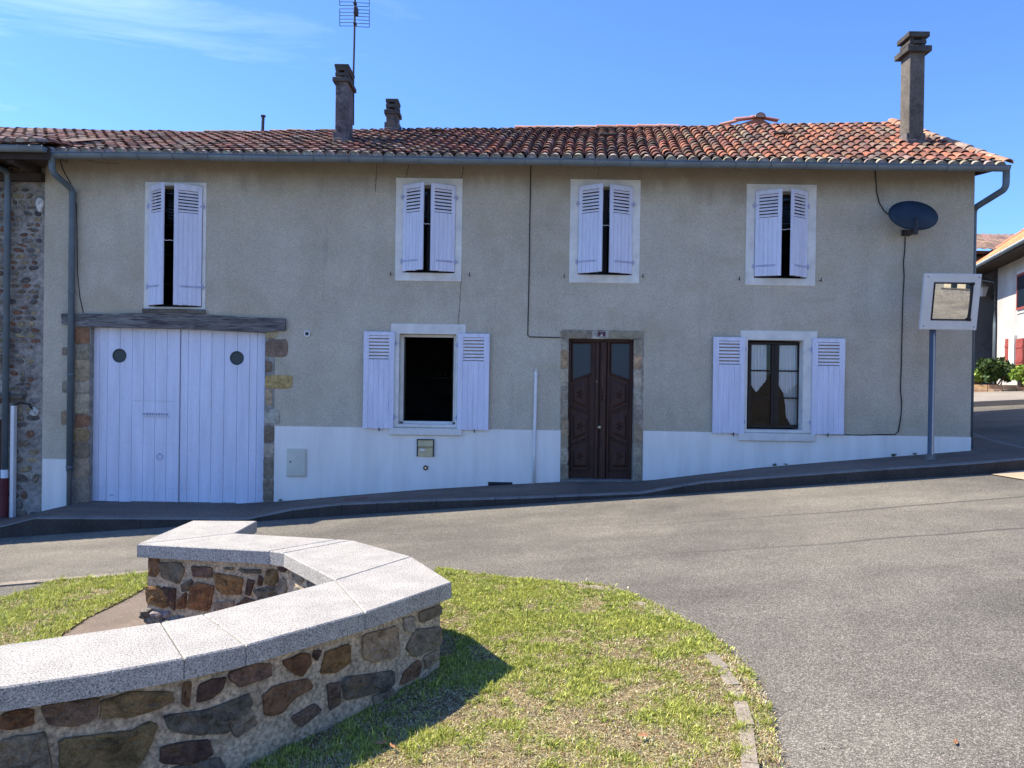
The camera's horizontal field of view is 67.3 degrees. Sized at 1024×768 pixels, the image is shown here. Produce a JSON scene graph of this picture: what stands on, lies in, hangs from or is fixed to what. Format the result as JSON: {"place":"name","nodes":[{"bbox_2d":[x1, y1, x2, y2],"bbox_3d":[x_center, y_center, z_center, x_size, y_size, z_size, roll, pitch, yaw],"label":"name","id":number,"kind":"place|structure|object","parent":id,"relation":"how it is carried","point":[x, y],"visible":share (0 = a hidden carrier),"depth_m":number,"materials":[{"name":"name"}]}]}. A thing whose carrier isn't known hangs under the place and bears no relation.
{"place":"outdoors","nodes":[
{"label":"outdoors","id":0,"kind":"place"},
{"bbox_2d":[0,568,147,645],"bbox_3d":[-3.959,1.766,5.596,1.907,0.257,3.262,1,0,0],"label":"grass","id":1,"kind":"structure","parent":0,"point":[48,596],"depth_m":6.22,"materials":[{"name":"green plant"}]},
{"bbox_2d":[62,588,147,636],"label":"path","id":2,"kind":"structure","parent":0,"point":[125,614],"depth_m":5.74,"materials":[{"name":"beige concrete"}]},
{"bbox_2d":[0,405,1023,767],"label":"road","id":3,"kind":"structure","parent":0,"point":[752,575],"depth_m":5.96,"materials":[{"name":"grey asphalt"}]},
{"bbox_2d":[0,571,145,586],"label":"flush kerb","id":4,"kind":"structure","parent":3,"relation":"on","point":[17,583],"depth_m":7.34,"materials":[{"name":"concrete"}]},
{"bbox_2d":[0,433,1023,537],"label":"kerb","id":5,"kind":"structure","parent":3,"relation":"on","point":[43,525],"depth_m":10.41,"materials":[{"name":"concrete"}]},
{"bbox_2d":[578,583,758,767],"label":"lawn edging","id":6,"kind":"object","parent":3,"relation":"on","point":[740,706],"visible":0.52,"depth_m":3.52,"materials":[{"name":"stone"}]},
{"bbox_2d":[994,470,1023,478],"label":"road crossing","id":7,"kind":"object","parent":3,"relation":"on","point":[1017,474],"visible":1,"depth_m":10.14,"materials":[{"name":"paint"}]},
{"bbox_2d":[0,435,1023,524],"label":"pavement","id":8,"kind":"structure","parent":0,"point":[983,449],"depth_m":11.13,"materials":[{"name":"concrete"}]},
{"bbox_2d":[343,496,368,500],"bbox_3d":[-2.276,1.668,11.113,0.354,0.078,0.335,1,0,0],"label":"drain cover","id":9,"kind":"object","parent":8,"relation":"on","point":[354,498],"visible":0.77,"depth_m":11.11,"materials":[{"name":"grey metal"}]},
{"bbox_2d":[918,273,981,459],"bbox_3d":[6.220,-0.213,11.004,0.804,2.708,0.267,1,0,0],"label":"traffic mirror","id":10,"kind":"object","parent":8,"relation":"on","point":[949,301],"visible":0.96,"depth_m":10.95,"materials":[{"name":"plastic"}]},
{"bbox_2d":[0,0,1023,250],"label":"sky","id":11,"kind":"structure","parent":0,"point":[177,65],"materials":[{"name":"blue"}]},
{"bbox_2d":[243,566,790,767],"bbox_3d":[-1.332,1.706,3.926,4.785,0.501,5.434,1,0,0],"label":"lawn ground","id":12,"kind":"structure","parent":0,"point":[627,640],"depth_m":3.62,"materials":[{"name":"green plant"}]},
{"bbox_2d":[0,521,451,767],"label":"stone wall","id":13,"kind":"structure","parent":12,"relation":"on","point":[244,647],"depth_m":3.44,"materials":[{"name":"stone"}]},
{"bbox_2d":[371,739,386,743],"bbox_3d":[-0.581,1.563,3.373,0.071,0.021,0.026,1,0,0],"label":"fallen leaf","id":14,"kind":"object","parent":12,"relation":"on","point":[379,742],"visible":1,"depth_m":3.37,"materials":[{"name":"brown plant"}]},
{"bbox_2d":[635,732,648,735],"bbox_3d":[0.555,1.489,3.287,0.066,0.021,0.023,1,0,0],"label":"fallen leaf","id":15,"kind":"object","parent":12,"relation":"on","point":[642,734],"visible":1,"depth_m":3.29,"materials":[{"name":"orange plant"}]},
{"bbox_2d":[682,536,1020,762],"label":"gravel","id":16,"kind":"structure","parent":0,"point":[869,682],"depth_m":3.63,"materials":[{"name":"grey gravel"}]},
{"bbox_2d":[974,389,1023,406],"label":"pavement","id":17,"kind":"structure","parent":0,"point":[996,398],"depth_m":20.88,"materials":[{"name":"grey concrete"}]},
{"bbox_2d":[974,385,1023,391],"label":"stone planter","id":18,"kind":"object","parent":17,"relation":"on","point":[978,388],"visible":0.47,"depth_m":23.42,"materials":[{"name":"beige stone"}]},
{"bbox_2d":[974,369,983,384],"bbox_3d":[14.516,-0.204,23.996,0.796,0.584,0.663,1,0,0],"label":"shrub","id":19,"kind":"object","parent":18,"relation":"in","point":[978,378],"visible":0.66,"depth_m":23.85,"materials":[{"name":"green plant"}]},
{"bbox_2d":[975,356,1014,384],"bbox_3d":[14.881,-0.360,23.544,1.312,1.013,0.984,1,0,0],"label":"shrub","id":20,"kind":"object","parent":18,"relation":"in","point":[991,369],"visible":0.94,"depth_m":23.45,"materials":[{"name":"green plant"}]},
{"bbox_2d":[1007,364,1023,386],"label":"shrub","id":21,"kind":"object","parent":18,"relation":"in","point":[1017,373],"visible":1,"depth_m":22.54,"materials":[{"name":"green plant"}]},
{"bbox_3d":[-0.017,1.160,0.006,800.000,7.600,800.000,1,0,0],"label":"ground","id":22,"kind":"structure","parent":0,"visible":0},
{"bbox_2d":[0,127,174,524],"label":"rubble stone house","id":23,"kind":"structure","parent":22,"relation":"on","point":[24,155],"depth_m":11.75,"materials":[{"name":"grey stone"}]},
{"bbox_2d":[0,420,1,476],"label":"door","id":24,"kind":"structure","parent":23,"relation":"in","point":[0,420],"depth_m":12.00,"materials":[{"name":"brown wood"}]},
{"bbox_2d":[41,31,1013,510],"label":"terraced house","id":25,"kind":"structure","parent":22,"relation":"on","point":[721,297],"depth_m":11.73,"materials":[{"name":"paint"}]},
{"bbox_2d":[60,160,83,312],"bbox_3d":[-6.709,-2.252,11.723,0.390,2.325,0.012,1,0,0],"label":"cable","id":26,"kind":"object","parent":25,"relation":"attached to","point":[77,242],"visible":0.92,"depth_m":11.72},
{"bbox_2d":[92,327,180,501],"bbox_3d":[-5.807,0.473,11.848,1.382,2.685,0.050,1,0,0],"label":"garage door","id":27,"kind":"structure","parent":25,"relation":"in","point":[137,371],"depth_m":11.84,"materials":[{"name":"white paint"}]},
{"bbox_2d":[156,189,202,306],"bbox_3d":[-5.121,-2.098,11.943,0.792,1.831,0.074,1,0,0],"label":"window","id":28,"kind":"structure","parent":25,"relation":"in","point":[166,190],"depth_m":11.93,"materials":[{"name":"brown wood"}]},
{"bbox_2d":[179,329,264,503],"bbox_3d":[-4.460,0.494,11.851,1.294,2.688,0.044,1,0,0],"label":"garage door","id":29,"kind":"structure","parent":25,"relation":"in","point":[222,399],"depth_m":11.84,"materials":[{"name":"white paint"}]},
{"bbox_2d":[286,448,306,476],"bbox_3d":[-3.283,1.199,11.717,0.302,0.428,0.044,1,0,0],"label":"meter box","id":30,"kind":"object","parent":25,"relation":"attached to","point":[296,464],"visible":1,"depth_m":11.70,"materials":[{"name":"metal"}]},
{"bbox_2d":[287,450,304,475],"bbox_3d":[-3.283,1.199,11.707,0.266,0.392,0.008,1,0,0],"label":"box door","id":31,"kind":"structure","parent":30,"relation":"in","point":[296,467],"depth_m":11.70,"materials":[{"name":"white plastic"}]},
{"bbox_2d":[304,330,309,336],"bbox_3d":[-3.124,-0.765,11.724,0.104,0.102,0.024,1,0,0],"label":"wall ring","id":32,"kind":"object","parent":25,"relation":"attached to","point":[306,333],"depth_m":11.72,"materials":[{"name":"white plastic"}]},
{"bbox_2d":[339,0,369,124],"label":"television aerial","id":33,"kind":"object","parent":25,"relation":"attached to","point":[355,12],"visible":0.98,"depth_m":13.07,"materials":[{"name":"metal"}]},
{"bbox_2d":[417,439,433,456],"bbox_3d":[-1.318,0.972,11.716,0.260,0.266,0.058,1,0,0],"label":"letter box","id":34,"kind":"object","parent":25,"relation":"attached to","point":[429,445],"visible":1,"depth_m":11.71,"materials":[{"name":"metal"}]},
{"bbox_2d":[418,448,432,456],"bbox_3d":[-1.319,1.038,11.725,0.229,0.127,0.038,1,0,0],"label":"box door","id":35,"kind":"structure","parent":34,"relation":"in","point":[428,451],"depth_m":11.71,"materials":[{"name":"beige metal"}]},
{"bbox_2d":[400,334,455,423],"bbox_3d":[-1.289,-0.073,12.068,0.882,1.375,0.456,1,0,0],"label":"window","id":36,"kind":"structure","parent":25,"relation":"in","point":[403,340],"depth_m":11.87,"materials":[{"name":"paint"}]},
{"bbox_2d":[405,189,454,272],"bbox_3d":[-1.262,-2.363,11.941,0.776,1.321,0.074,1,0,0],"label":"window","id":37,"kind":"structure","parent":25,"relation":"in","point":[428,191],"depth_m":11.92,"materials":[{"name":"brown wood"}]},
{"bbox_2d":[488,482,511,485],"bbox_3d":[-0.180,1.527,11.730,0.370,0.063,0.020,1,0,0],"label":"cellar vent","id":38,"kind":"object","parent":25,"relation":"attached to","point":[498,483],"visible":0.72,"depth_m":11.73,"materials":[{"name":"black metal"}]},
{"bbox_2d":[532,369,537,483],"bbox_3d":[0.348,0.651,11.713,0.068,1.765,0.057,1,0,0],"label":"conduit pipe","id":39,"kind":"object","parent":25,"relation":"attached to","point":[534,426],"visible":0.97,"depth_m":11.69,"materials":[{"name":"white plastic"}]},
{"bbox_2d":[527,166,559,337],"bbox_3d":[0.504,-2.011,11.718,0.506,2.612,0.015,1,0,0],"label":"cable","id":40,"kind":"object","parent":25,"relation":"attached to","point":[529,259],"visible":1,"depth_m":11.71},
{"bbox_2d":[567,339,633,478],"bbox_3d":[1.354,0.396,11.878,1.011,2.177,0.168,1,0,0],"label":"front door","id":41,"kind":"structure","parent":25,"relation":"in","point":[600,371],"depth_m":11.89,"materials":[{"name":"brown wood"}]},
{"bbox_2d":[578,190,628,274],"bbox_3d":[1.420,-2.337,11.941,0.802,1.331,0.074,1,0,0],"label":"window","id":42,"kind":"structure","parent":25,"relation":"in","point":[605,192],"depth_m":11.91,"materials":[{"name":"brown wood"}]},
{"bbox_2d":[747,342,799,427],"bbox_3d":[4.062,0.016,11.928,0.823,1.329,0.124,1,0,0],"label":"window","id":43,"kind":"structure","parent":25,"relation":"in","point":[783,370],"depth_m":11.91,"materials":[{"name":"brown wood"}]},
{"bbox_2d":[754,195,801,277],"bbox_3d":[4.095,-2.275,11.941,0.781,1.311,0.074,1,0,0],"label":"window","id":44,"kind":"structure","parent":25,"relation":"in","point":[784,196],"depth_m":11.93,"materials":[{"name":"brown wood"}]},
{"bbox_2d":[833,237,905,435],"bbox_3d":[5.418,-0.730,11.724,1.112,3.037,0.016,1,0,0],"label":"cable","id":45,"kind":"object","parent":25,"relation":"attached to","point":[901,355],"visible":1,"depth_m":11.72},
{"bbox_2d":[875,171,887,213],"bbox_3d":[5.692,-2.897,11.713,0.354,0.719,0.016,1,0,0],"label":"cable","id":46,"kind":"object","parent":25,"relation":"attached to","point":[877,194],"visible":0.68,"depth_m":11.71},
{"bbox_2d":[888,201,937,235],"bbox_3d":[5.927,-2.453,11.409,0.600,0.547,0.502,1,0,-36],"label":"satellite dish","id":47,"kind":"object","parent":25,"relation":"attached to","point":[913,217],"visible":1,"depth_m":11.34,"materials":[{"name":"metal"}]},
{"bbox_2d":[974,233,1013,384],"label":"grey house","id":48,"kind":"structure","parent":22,"relation":"on","point":[983,337],"depth_m":28.19,"materials":[{"name":"grey paint"}]},
{"bbox_2d":[980,281,988,296],"bbox_3d":[17.054,-3.479,27.878,0.527,0.617,0.369,0,1,-62],"label":"wall lantern","id":49,"kind":"object","parent":48,"relation":"attached to","point":[984,289],"depth_m":27.71,"materials":[{"name":"white plastic"}]},
{"bbox_2d":[976,228,1023,384],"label":"white house","id":50,"kind":"structure","parent":22,"relation":"on","point":[1005,258],"depth_m":24.52,"materials":[{"name":"paint"}]},
{"bbox_2d":[1016,269,1023,313],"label":"window","id":51,"kind":"structure","parent":50,"relation":"in","point":[1020,274],"depth_m":23.56,"materials":[{"name":"paint"}]}
]}

